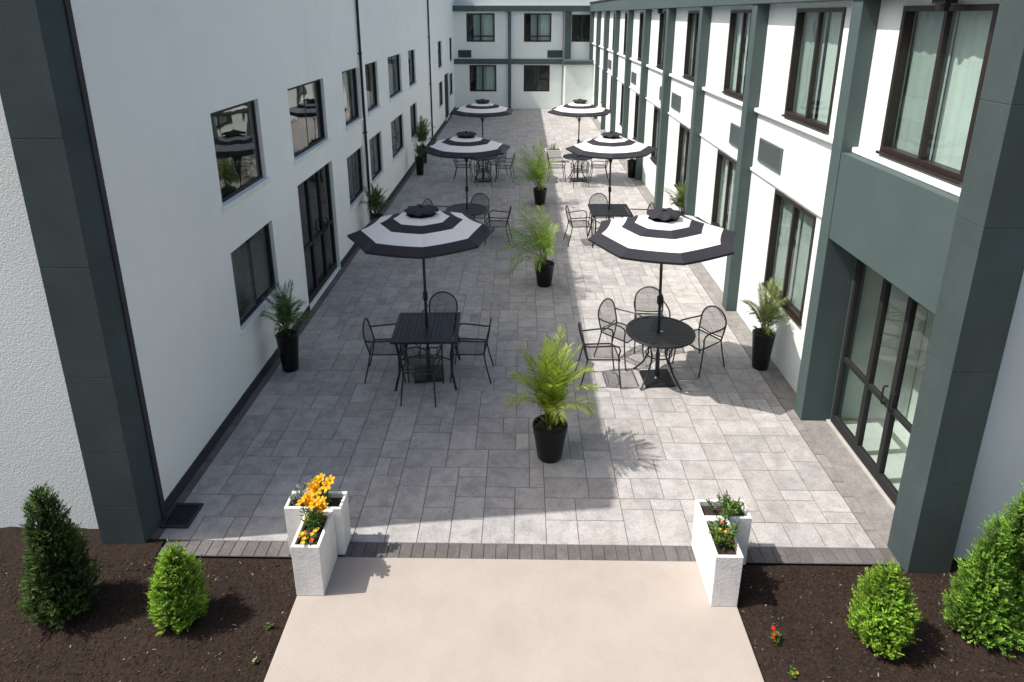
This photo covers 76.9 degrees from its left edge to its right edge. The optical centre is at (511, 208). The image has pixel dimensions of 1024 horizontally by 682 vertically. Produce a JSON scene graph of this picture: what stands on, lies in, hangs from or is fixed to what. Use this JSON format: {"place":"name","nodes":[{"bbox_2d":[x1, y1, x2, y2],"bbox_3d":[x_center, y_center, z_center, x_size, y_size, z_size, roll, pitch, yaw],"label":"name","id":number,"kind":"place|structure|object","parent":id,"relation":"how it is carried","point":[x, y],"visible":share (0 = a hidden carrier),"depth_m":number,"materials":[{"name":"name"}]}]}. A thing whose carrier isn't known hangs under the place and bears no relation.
{"place":"outdoors","nodes":[
{"label":"outdoors","id":0,"kind":"place"},
{"bbox_2d":[0,527,296,681],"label":"mulch bed","id":1,"kind":"object","parent":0,"point":[12,544],"visible":0.75,"depth_m":5.16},
{"bbox_2d":[16,481,106,628],"bbox_3d":[-3.668,2.729,5.133,0.596,1.277,0.598,0,17,1],"label":"shrub","id":2,"kind":"object","parent":1,"relation":"on","point":[60,586],"visible":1,"depth_m":5.08,"materials":[{"name":"green plant"}]},
{"bbox_2d":[143,538,211,635],"bbox_3d":[-2.670,2.979,5.119,0.510,0.807,0.497,0,17,1],"label":"shrub","id":3,"kind":"object","parent":1,"relation":"on","point":[181,604],"visible":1,"depth_m":5.04,"materials":[{"name":"green plant"}]},
{"bbox_2d":[0,555,1023,681],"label":"mulch chips","id":4,"kind":"object","parent":1,"relation":"on","point":[743,583],"visible":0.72,"depth_m":5.08,"materials":[{"name":"brown wood"}]},
{"bbox_2d":[48,117,968,675],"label":"ground","id":5,"kind":"structure","parent":0,"point":[318,261],"depth_m":12.15,"materials":[{"name":"soil"}]},
{"bbox_2d":[589,0,1023,573],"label":"building","id":6,"kind":"structure","parent":5,"relation":"on","point":[855,168],"depth_m":6.74,"materials":[{"name":"white paint"}]},
{"bbox_2d":[609,76,611,112],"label":"window","id":7,"kind":"structure","parent":6,"relation":"in","point":[611,76],"depth_m":25.95,"materials":[{"name":"black glass"}]},
{"bbox_2d":[611,13,614,49],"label":"window","id":8,"kind":"structure","parent":6,"relation":"in","point":[614,13],"depth_m":25.28,"materials":[{"name":"brown metal"}]},
{"bbox_2d":[619,84,623,126],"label":"window","id":9,"kind":"structure","parent":6,"relation":"in","point":[622,90],"depth_m":23.15,"materials":[{"name":"brown metal"}]},
{"bbox_2d":[622,12,626,54],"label":"window","id":10,"kind":"structure","parent":6,"relation":"in","point":[625,28],"depth_m":22.44,"materials":[{"name":"brown metal"}]},
{"bbox_2d":[632,93,638,140],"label":"window","id":11,"kind":"structure","parent":6,"relation":"in","point":[637,96],"depth_m":20.34,"materials":[{"name":"brown metal"}]},
{"bbox_2d":[636,12,643,60],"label":"window","id":12,"kind":"structure","parent":6,"relation":"in","point":[641,13],"depth_m":19.61,"materials":[{"name":"black glass"}]},
{"bbox_2d":[650,106,659,164],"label":"window","id":13,"kind":"structure","parent":6,"relation":"in","point":[654,159],"depth_m":17.44,"materials":[{"name":"glass"}]},
{"bbox_2d":[655,12,666,69],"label":"window","id":14,"kind":"structure","parent":6,"relation":"in","point":[659,65],"depth_m":16.75,"materials":[{"name":"glass"}]},
{"bbox_2d":[674,123,689,189],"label":"window","id":15,"kind":"structure","parent":6,"relation":"in","point":[681,129],"depth_m":14.60,"materials":[{"name":"black glass"}]},
{"bbox_2d":[682,11,699,81],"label":"window","id":16,"kind":"structure","parent":6,"relation":"in","point":[690,76],"depth_m":13.87,"materials":[{"name":"black glass"}]},
{"bbox_2d":[711,150,736,229],"bbox_3d":[3.786,-0.215,11.273,0.185,1.500,1.441,0,17,1],"label":"window","id":17,"kind":"structure","parent":6,"relation":"in","point":[729,168],"depth_m":11.69,"materials":[{"name":"glass"}]},
{"bbox_2d":[721,10,751,100],"bbox_3d":[3.787,-2.557,10.569,0.185,1.450,1.441,0,17,1],"label":"window","id":18,"kind":"structure","parent":6,"relation":"in","point":[736,91],"depth_m":10.97,"materials":[{"name":"glass"}]},
{"bbox_2d":[761,189,816,325],"bbox_3d":[3.744,0.582,8.621,0.185,1.500,1.441,0,17,1],"label":"window","id":19,"kind":"structure","parent":6,"relation":"in","point":[792,212],"depth_m":8.68,"materials":[{"name":"glass"}]},
{"bbox_2d":[781,7,846,133],"bbox_3d":[3.744,-1.759,7.917,0.185,1.450,1.441,0,17,1],"label":"window","id":20,"kind":"structure","parent":6,"relation":"in","point":[816,18],"depth_m":8.00,"materials":[{"name":"clear glass"}]},
{"bbox_2d":[830,259,932,504],"bbox_3d":[3.813,1.790,6.565,0.114,2.130,1.820,0,17,1],"label":"door","id":21,"kind":"structure","parent":6,"relation":"in","point":[877,470],"depth_m":6.76,"materials":[{"name":"black glass"}]},
{"bbox_2d":[875,4,998,185],"bbox_3d":[3.706,-1.064,5.604,0.185,1.450,1.386,0,17,1],"label":"window","id":22,"kind":"structure","parent":6,"relation":"in","point":[934,31],"depth_m":5.64,"materials":[{"name":"clear glass"}]},
{"bbox_2d":[264,557,763,681],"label":"walkway","id":23,"kind":"structure","parent":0,"point":[368,619],"depth_m":5.16,"materials":[{"name":"concrete"}]},
{"bbox_2d":[290,509,337,595],"bbox_3d":[-1.696,2.956,5.556,0.240,0.512,0.425,0,17,1],"label":"planter box","id":24,"kind":"object","parent":23,"relation":"on","point":[313,565],"visible":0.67,"depth_m":5.40,"materials":[{"name":"concrete"}]},
{"bbox_2d":[298,531,316,544],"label":"bedding plant","id":25,"kind":"object","parent":24,"relation":"on","point":[304,538],"visible":1,"depth_m":5.37,"materials":[{"name":"yellow plant"}]},
{"bbox_2d":[296,491,328,531],"bbox_3d":[-1.679,2.569,5.506,0.283,0.341,0.242,12,21,35],"label":"lily plant","id":26,"kind":"object","parent":24,"relation":"on","point":[315,509],"visible":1,"depth_m":5.48,"materials":[{"name":"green plant"}]},
{"bbox_2d":[698,518,743,605],"bbox_3d":[1.756,2.987,5.454,0.225,0.512,0.420,0,17,1],"label":"planter box","id":27,"kind":"object","parent":23,"relation":"on","point":[720,568],"visible":0.72,"depth_m":5.30,"materials":[{"name":"concrete"}]},
{"bbox_2d":[708,514,742,549],"bbox_3d":[1.754,2.684,5.367,0.266,0.201,0.288,12,20,34],"label":"bedding plant","id":28,"kind":"object","parent":27,"relation":"on","point":[728,534],"visible":1,"depth_m":5.34,"materials":[{"name":"green plant"}]},
{"bbox_2d":[159,109,875,548],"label":"paving","id":29,"kind":"structure","parent":0,"point":[635,465],"depth_m":7.86,"materials":[{"name":"grey stone"}]},
{"bbox_2d":[0,0,455,543],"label":"building","id":30,"kind":"structure","parent":29,"relation":"on","point":[181,181],"depth_m":6.34,"materials":[{"name":"white paint"}]},
{"bbox_2d":[210,100,270,212],"bbox_3d":[-3.412,-0.713,8.059,0.130,1.155,1.454,0,17,1],"label":"window","id":31,"kind":"structure","parent":30,"relation":"in","point":[238,199],"depth_m":8.43,"materials":[{"name":"black glass"}]},
{"bbox_2d":[231,223,282,336],"bbox_3d":[-3.442,0.853,8.547,0.190,1.155,1.464,0,17,1],"label":"window","id":32,"kind":"structure","parent":30,"relation":"in","point":[249,261],"depth_m":8.64,"materials":[{"name":"clear glass"}]},
{"bbox_2d":[287,79,330,164],"bbox_3d":[-3.371,-1.489,10.641,0.130,1.155,1.888,0,17,1],"label":"window","id":33,"kind":"structure","parent":30,"relation":"in","point":[318,147],"depth_m":10.74,"materials":[{"name":"clear glass"}]},
{"bbox_2d":[297,163,336,304],"bbox_3d":[-3.398,0.388,11.263,0.114,2.110,1.885,0,17,1],"label":"door","id":34,"kind":"structure","parent":30,"relation":"in","point":[327,272],"depth_m":11.46,"materials":[{"name":"black glass"}]},
{"bbox_2d":[342,68,362,130],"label":"window","id":35,"kind":"structure","parent":30,"relation":"in","point":[350,116],"depth_m":13.54,"materials":[{"name":"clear glass"}]},
{"bbox_2d":[347,148,365,211],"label":"window","id":36,"kind":"structure","parent":30,"relation":"in","point":[354,192],"depth_m":13.94,"materials":[{"name":"clear glass"}]},
{"bbox_2d":[365,62,380,116],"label":"window","id":37,"kind":"structure","parent":30,"relation":"in","point":[368,68],"depth_m":15.39,"materials":[{"name":"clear glass"}]},
{"bbox_2d":[369,133,384,186],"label":"window","id":38,"kind":"structure","parent":30,"relation":"in","point":[372,142],"depth_m":15.86,"materials":[{"name":"clear glass"}]},
{"bbox_2d":[388,54,403,101],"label":"window","id":39,"kind":"structure","parent":30,"relation":"in","point":[392,73],"depth_m":18.11,"materials":[{"name":"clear glass"}]},
{"bbox_2d":[391,115,405,162],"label":"window","id":40,"kind":"structure","parent":30,"relation":"in","point":[396,147],"depth_m":18.54,"materials":[{"name":"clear glass"}]},
{"bbox_2d":[408,50,416,88],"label":"window","id":41,"kind":"structure","parent":30,"relation":"in","point":[409,52],"depth_m":20.97,"materials":[{"name":"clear glass"}]},
{"bbox_2d":[410,103,416,141],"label":"window","id":42,"kind":"structure","parent":30,"relation":"in","point":[411,108],"depth_m":21.21,"materials":[{"name":"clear glass"}]},
{"bbox_2d":[438,41,442,69],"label":"window","id":43,"kind":"structure","parent":30,"relation":"in","point":[439,47],"depth_m":27.91,"materials":[{"name":"clear glass"}]},
{"bbox_2d":[439,81,443,109],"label":"window","id":44,"kind":"structure","parent":30,"relation":"in","point":[440,84],"depth_m":28.32,"materials":[{"name":"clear glass"}]},
{"bbox_2d":[444,73,448,117],"bbox_3d":[-3.083,-5.252,30.090,0.132,2.070,1.764,0,17,1],"label":"door","id":45,"kind":"structure","parent":30,"relation":"in","point":[446,75],"depth_m":30.27,"materials":[{"name":"glass"}]},
{"bbox_2d":[449,38,452,62],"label":"window","id":46,"kind":"structure","parent":30,"relation":"in","point":[449,38],"depth_m":32.06,"materials":[{"name":"clear glass"}]},
{"bbox_2d":[449,73,453,97],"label":"window","id":47,"kind":"structure","parent":30,"relation":"in","point":[450,76],"depth_m":32.27,"materials":[{"name":"clear glass"}]},
{"bbox_2d":[260,280,311,372],"bbox_3d":[-3.008,1.592,8.723,0.844,1.327,0.747,10,19,30],"label":"potted palm","id":48,"kind":"object","parent":29,"relation":"on","point":[287,339],"visible":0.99,"depth_m":8.71,"materials":[{"name":"plant"}]},
{"bbox_2d":[360,183,393,220],"bbox_3d":[-2.962,0.047,13.957,0.737,1.273,0.764,6,18,18],"label":"potted palm","id":49,"kind":"object","parent":29,"relation":"on","point":[375,197],"visible":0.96,"depth_m":13.88,"materials":[{"name":"plant"}]},
{"bbox_2d":[362,317,408,383],"bbox_3d":[-1.700,1.859,8.668,0.560,0.833,0.507,-1,17,-3],"label":"patio chair","id":50,"kind":"object","parent":29,"relation":"on","point":[372,348],"visible":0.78,"depth_m":8.58,"materials":[{"name":"brown metal"}]},
{"bbox_2d":[414,142,423,174],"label":"potted palm","id":51,"kind":"object","parent":29,"relation":"on","point":[419,161],"visible":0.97,"depth_m":19.60,"materials":[{"name":"plastic"}]},
{"bbox_2d":[347,204,494,382],"bbox_3d":[-1.143,1.104,8.454,1.728,2.415,1.728,-10,19,-29],"label":"patio umbrella","id":52,"kind":"object","parent":29,"relation":"on","point":[421,231],"visible":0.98,"depth_m":7.86,"materials":[{"name":"white fabric"}]},
{"bbox_2d":[399,344,443,406],"bbox_3d":[-1.158,1.999,8.202,0.507,0.833,0.560,1,17,3],"label":"patio chair","id":53,"kind":"object","parent":29,"relation":"on","point":[423,357],"visible":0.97,"depth_m":8.02,"materials":[{"name":"brown metal"}]},
{"bbox_2d":[390,312,460,390],"bbox_3d":[-1.130,1.914,8.677,0.850,0.723,0.850,0,17,-1],"label":"square patio table","id":54,"kind":"object","parent":29,"relation":"on","point":[409,328],"visible":0.89,"depth_m":8.49,"materials":[{"name":"black metal"}]},
{"bbox_2d":[413,115,437,163],"bbox_3d":[-2.997,-2.291,21.175,0.990,1.593,0.970,14,22,39],"label":"potted palm","id":55,"kind":"object","parent":29,"relation":"on","point":[422,132],"visible":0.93,"depth_m":21.03,"materials":[{"name":"plant"}]},
{"bbox_2d":[423,198,448,206],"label":"patio chair","id":56,"kind":"object","parent":29,"relation":"on","point":[427,199],"visible":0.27,"depth_m":14.24,"materials":[{"name":"brown metal"}]},
{"bbox_2d":[419,291,459,358],"bbox_3d":[-1.037,1.677,9.273,0.507,0.833,0.560,2,17,8],"label":"patio chair","id":57,"kind":"object","parent":29,"relation":"on","point":[440,305],"visible":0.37,"depth_m":9.41,"materials":[{"name":"brown metal"}]},
{"bbox_2d":[453,158,472,181],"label":"patio chair","id":58,"kind":"object","parent":29,"relation":"on","point":[457,164],"visible":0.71,"depth_m":18.94,"materials":[{"name":"brown metal"}]},
{"bbox_2d":[421,131,509,208],"bbox_3d":[-0.949,-0.452,13.626,1.728,2.414,1.728,3,17,9],"label":"patio umbrella","id":59,"kind":"object","parent":29,"relation":"on","point":[466,145],"visible":0.94,"depth_m":12.98,"materials":[{"name":"white fabric"}]},
{"bbox_2d":[446,203,487,217],"bbox_3d":[-0.965,0.354,13.876,0.900,0.728,0.900,0,17,1],"label":"round patio table","id":60,"kind":"object","parent":29,"relation":"on","point":[474,209],"visible":0.55,"depth_m":13.74,"materials":[{"name":"black metal"}]},
{"bbox_2d":[450,317,493,383],"bbox_3d":[-0.539,1.858,8.671,0.560,0.833,0.507,1,17,3],"label":"patio chair","id":61,"kind":"object","parent":29,"relation":"on","point":[485,344],"visible":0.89,"depth_m":8.62,"materials":[{"name":"brown metal"}]},
{"bbox_2d":[469,193,489,223],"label":"patio chair","id":62,"kind":"object","parent":29,"relation":"on","point":[476,199],"visible":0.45,"depth_m":14.58,"materials":[{"name":"brown metal"}]},
{"bbox_2d":[451,99,512,181],"bbox_3d":[-0.849,-1.986,18.727,1.728,2.413,1.728,-14,22,-39],"label":"patio umbrella","id":63,"kind":"object","parent":29,"relation":"on","point":[481,108],"visible":0.97,"depth_m":18.11,"materials":[{"name":"white fabric"}]},
{"bbox_2d":[474,159,491,187],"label":"patio chair","id":64,"kind":"object","parent":29,"relation":"on","point":[478,170],"visible":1,"depth_m":18.18,"materials":[{"name":"brown metal"}]},
{"bbox_2d":[471,156,497,182],"bbox_3d":[-0.853,-1.181,18.979,0.900,0.728,0.900,0,17,1],"label":"round patio table","id":65,"kind":"object","parent":29,"relation":"on","point":[489,158],"visible":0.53,"depth_m":18.75,"materials":[{"name":"black metal"}]},
{"bbox_2d":[484,153,507,178],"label":"patio chair","id":66,"kind":"object","parent":29,"relation":"on","point":[504,156],"visible":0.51,"depth_m":19.50,"materials":[{"name":"brown metal"}]},
{"bbox_2d":[484,205,511,244],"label":"patio chair","id":67,"kind":"object","parent":29,"relation":"on","point":[506,223],"visible":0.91,"depth_m":13.79,"materials":[{"name":"brown metal"}]},
{"bbox_2d":[495,153,515,182],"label":"patio chair","id":68,"kind":"object","parent":29,"relation":"on","point":[499,165],"visible":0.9,"depth_m":18.85,"materials":[{"name":"brown metal"}]},
{"bbox_2d":[452,0,597,108],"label":"building","id":69,"kind":"structure","parent":29,"relation":"on","point":[522,54],"depth_m":32.91,"materials":[{"name":"white paint"}]},
{"bbox_2d":[466,13,494,41],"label":"window","id":70,"kind":"structure","parent":69,"relation":"in","point":[484,23],"depth_m":32.68,"materials":[{"name":"glass"}]},
{"bbox_2d":[469,65,496,90],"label":"window","id":71,"kind":"structure","parent":69,"relation":"in","point":[485,74],"depth_m":33.41,"materials":[{"name":"glass"}]},
{"bbox_2d":[524,65,549,91],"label":"window","id":72,"kind":"structure","parent":69,"relation":"in","point":[536,90],"depth_m":33.31,"materials":[{"name":"black glass"}]},
{"bbox_2d":[524,13,551,41],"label":"window","id":73,"kind":"structure","parent":69,"relation":"in","point":[540,22],"depth_m":32.65,"materials":[{"name":"grey glass"}]},
{"bbox_2d":[571,14,589,41],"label":"window","id":74,"kind":"structure","parent":69,"relation":"in","point":[582,15],"depth_m":32.55,"materials":[{"name":"brown metal"}]},
{"bbox_2d":[498,198,559,287],"bbox_3d":[0.268,0.591,11.448,1.216,1.675,1.653,0,17,1],"label":"potted palm","id":75,"kind":"object","parent":29,"relation":"on","point":[544,268],"visible":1,"depth_m":11.48,"materials":[{"name":"plant"}]},
{"bbox_2d":[505,141,558,205],"bbox_3d":[0.510,-0.899,16.443,1.438,1.653,1.482,0,17,1],"label":"potted palm","id":76,"kind":"object","parent":29,"relation":"on","point":[539,191],"visible":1,"depth_m":16.47,"materials":[{"name":"plant"}]},
{"bbox_2d":[503,323,601,463],"bbox_3d":[0.420,1.980,6.908,1.071,1.629,1.122,0,17,1],"label":"potted palm","id":77,"kind":"object","parent":29,"relation":"on","point":[550,429],"visible":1,"depth_m":6.89,"materials":[{"name":"plant"}]},
{"bbox_2d":[545,148,561,161],"bbox_3d":[1.369,-1.780,21.491,0.540,0.407,0.360,0,17,1],"label":"planter box","id":78,"kind":"object","parent":29,"relation":"on","point":[552,153],"visible":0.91,"depth_m":21.31,"materials":[{"name":"stone"}]},
{"bbox_2d":[547,153,565,181],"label":"patio chair","id":79,"kind":"object","parent":29,"relation":"on","point":[562,165],"visible":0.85,"depth_m":19.05,"materials":[{"name":"brown metal"}]},
{"bbox_2d":[563,153,592,181],"bbox_3d":[1.938,-1.185,18.995,0.900,0.728,0.900,0,17,1],"label":"round patio table","id":80,"kind":"object","parent":29,"relation":"on","point":[571,156],"visible":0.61,"depth_m":18.82,"materials":[{"name":"black metal"}]},
{"bbox_2d":[563,205,592,245],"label":"patio chair","id":81,"kind":"object","parent":29,"relation":"on","point":[571,222],"visible":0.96,"depth_m":13.76,"materials":[{"name":"brown metal"}]},
{"bbox_2d":[547,99,610,181],"bbox_3d":[1.939,-1.990,18.742,1.728,2.413,1.728,-9,19,-28],"label":"patio umbrella","id":82,"kind":"object","parent":29,"relation":"on","point":[579,108],"visible":1,"depth_m":18.14,"materials":[{"name":"white fabric"}]},
{"bbox_2d":[570,159,589,187],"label":"patio chair","id":83,"kind":"object","parent":29,"relation":"on","point":[581,170],"visible":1,"depth_m":18.20,"materials":[{"name":"brown metal"}]},
{"bbox_2d":[575,322,621,388],"bbox_3d":[1.149,1.897,8.540,0.560,0.833,0.507,-1,17,-2],"label":"patio chair","id":84,"kind":"object","parent":29,"relation":"on","point":[612,346],"visible":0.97,"depth_m":8.47,"materials":[{"name":"brown metal"}]},
{"bbox_2d":[589,159,608,181],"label":"patio chair","id":85,"kind":"object","parent":29,"relation":"on","point":[592,164],"visible":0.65,"depth_m":18.91,"materials":[{"name":"brown metal"}]},
{"bbox_2d":[587,193,613,228],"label":"patio chair","id":86,"kind":"object","parent":29,"relation":"on","point":[593,195],"visible":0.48,"depth_m":14.59,"materials":[{"name":"brown metal"}]},
{"bbox_2d":[588,204,632,247],"bbox_3d":[2.084,0.365,13.830,0.850,0.723,0.850,0,17,0],"label":"square patio table","id":87,"kind":"object","parent":29,"relation":"on","point":[602,210],"visible":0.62,"depth_m":13.67,"materials":[{"name":"black metal"}]},
{"bbox_2d":[566,131,656,219],"bbox_3d":[2.047,-0.437,13.582,1.727,2.416,1.728,-5,17,-16],"label":"patio umbrella","id":88,"kind":"object","parent":29,"relation":"on","point":[610,146],"visible":0.95,"depth_m":12.95,"materials":[{"name":"white fabric"}]},
{"bbox_2d":[593,298,643,369],"bbox_3d":[1.523,1.728,9.104,0.560,0.833,0.507,15,22,40],"label":"patio chair","id":89,"kind":"object","parent":29,"relation":"on","point":[611,323],"visible":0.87,"depth_m":9.13,"materials":[{"name":"brown metal"}]},
{"bbox_2d":[630,202,654,215],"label":"patio chair","id":90,"kind":"object","parent":29,"relation":"on","point":[645,209],"visible":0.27,"depth_m":14.02,"materials":[{"name":"brown metal"}]},
{"bbox_2d":[633,286,670,354],"bbox_3d":[2.025,1.624,9.447,0.507,0.833,0.560,1,17,4],"label":"patio chair","id":91,"kind":"object","parent":29,"relation":"on","point":[646,302],"visible":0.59,"depth_m":9.59,"materials":[{"name":"brown metal"}]},
{"bbox_2d":[626,316,695,389],"bbox_3d":[1.949,1.951,8.565,0.900,0.728,0.900,0,17,1],"label":"round patio table","id":92,"kind":"object","parent":29,"relation":"on","point":[673,334],"visible":0.98,"depth_m":8.43,"materials":[{"name":"black metal"}]},
{"bbox_2d":[588,207,735,387],"bbox_3d":[1.885,1.150,8.310,1.727,2.418,1.728,-8,18,-24],"label":"patio umbrella","id":93,"kind":"object","parent":29,"relation":"on","point":[662,236],"visible":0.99,"depth_m":7.74,"materials":[{"name":"white fabric"}]},
{"bbox_2d":[672,305,726,378],"bbox_3d":[2.611,1.791,8.894,0.560,0.833,0.507,-11,20,-32],"label":"patio chair","id":94,"kind":"object","parent":29,"relation":"on","point":[698,330],"visible":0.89,"depth_m":8.89,"materials":[{"name":"brown metal"}]},
{"bbox_2d":[150,114,899,564],"bbox_3d":[0.389,-1.030,19.762,7.200,0.007,29.150,0,17,1],"label":"paver border","id":95,"kind":"object","parent":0,"point":[856,490],"visible":0.59,"depth_m":5.99,"materials":[{"name":"grey stone"}]},
{"bbox_2d":[159,503,203,528],"bbox_3d":[-3.230,3.001,6.306,0.280,0.019,0.320,0,17,1],"label":"drain grate","id":96,"kind":"object","parent":95,"relation":"on","point":[181,515],"visible":1,"depth_m":6.30,"materials":[{"name":"black metal"}]},
{"bbox_2d":[284,491,350,554],"bbox_3d":[-1.761,2.862,5.871,0.510,0.512,0.220,0,17,1],"label":"planter box","id":97,"kind":"object","parent":95,"relation":"on","point":[339,504],"visible":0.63,"depth_m":5.78,"materials":[{"name":"concrete"}]},
{"bbox_2d":[289,482,307,505],"bbox_3d":[-1.926,2.587,5.809,0.181,0.134,0.193,-6,18,-18],"label":"dusty leaf plant","id":98,"kind":"object","parent":97,"relation":"on","point":[294,499],"visible":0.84,"depth_m":5.80,"materials":[{"name":"grey plant"}]},
{"bbox_2d":[306,472,334,502],"bbox_3d":[-1.690,2.505,5.763,0.261,0.316,0.252,0,17,1],"label":"lily plant","id":99,"kind":"object","parent":97,"relation":"on","point":[317,487],"visible":0.8,"depth_m":5.71,"materials":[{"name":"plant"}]},
{"bbox_2d":[627,158,635,177],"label":"potted palm","id":100,"kind":"object","parent":95,"relation":"on","point":[631,167],"visible":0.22,"depth_m":19.30,"materials":[{"name":"plastic"}]},
{"bbox_2d":[664,179,685,214],"bbox_3d":[3.712,-0.031,13.973,0.964,1.412,0.956,0,17,1],"label":"potted palm","id":101,"kind":"object","parent":95,"relation":"on","point":[678,201],"visible":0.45,"depth_m":13.84,"materials":[{"name":"plant"}]},
{"bbox_2d":[691,499,751,564],"bbox_3d":[1.865,2.893,5.766,0.435,0.512,0.225,0,17,1],"label":"planter box","id":102,"kind":"object","parent":95,"relation":"on","point":[702,508],"visible":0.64,"depth_m":5.69,"materials":[{"name":"concrete"}]},
{"bbox_2d":[704,490,744,519],"bbox_3d":[1.888,2.617,5.674,0.260,0.153,0.302,-12,20,-35],"label":"bedding plant","id":103,"kind":"object","parent":102,"relation":"on","point":[735,510],"visible":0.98,"depth_m":5.66,"materials":[{"name":"green plant"}]},
{"bbox_2d":[741,276,790,370],"bbox_3d":[3.474,1.562,8.749,0.739,1.370,0.764,4,17,12],"label":"potted palm","id":104,"kind":"object","parent":95,"relation":"on","point":[763,337],"visible":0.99,"depth_m":8.75,"materials":[{"name":"plant"}]},
{"bbox_2d":[737,559,1023,681],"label":"mulch bed","id":105,"kind":"object","parent":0,"point":[895,665],"visible":0.62,"depth_m":5.07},
{"bbox_2d":[769,625,781,644],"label":"bedding plant","id":106,"kind":"object","parent":105,"relation":"on","point":[775,635],"visible":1,"depth_m":5.00,"materials":[{"name":"green plant"}]},
{"bbox_2d":[787,665,798,678],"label":"bedding plant","id":107,"kind":"object","parent":105,"relation":"on","point":[793,674],"visible":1,"depth_m":4.76,"materials":[{"name":"green plant"}]},
{"bbox_2d":[845,558,924,659],"bbox_3d":[2.875,3.019,4.963,0.512,0.819,0.580,0,17,1],"label":"shrub","id":108,"kind":"object","parent":105,"relation":"on","point":[884,605],"visible":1,"depth_m":4.86,"materials":[{"name":"green plant"}]},
{"bbox_2d":[939,480,1023,657],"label":"shrub","id":109,"kind":"object","parent":105,"relation":"on","point":[989,602],"visible":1,"depth_m":4.92,"materials":[{"name":"green plant"}]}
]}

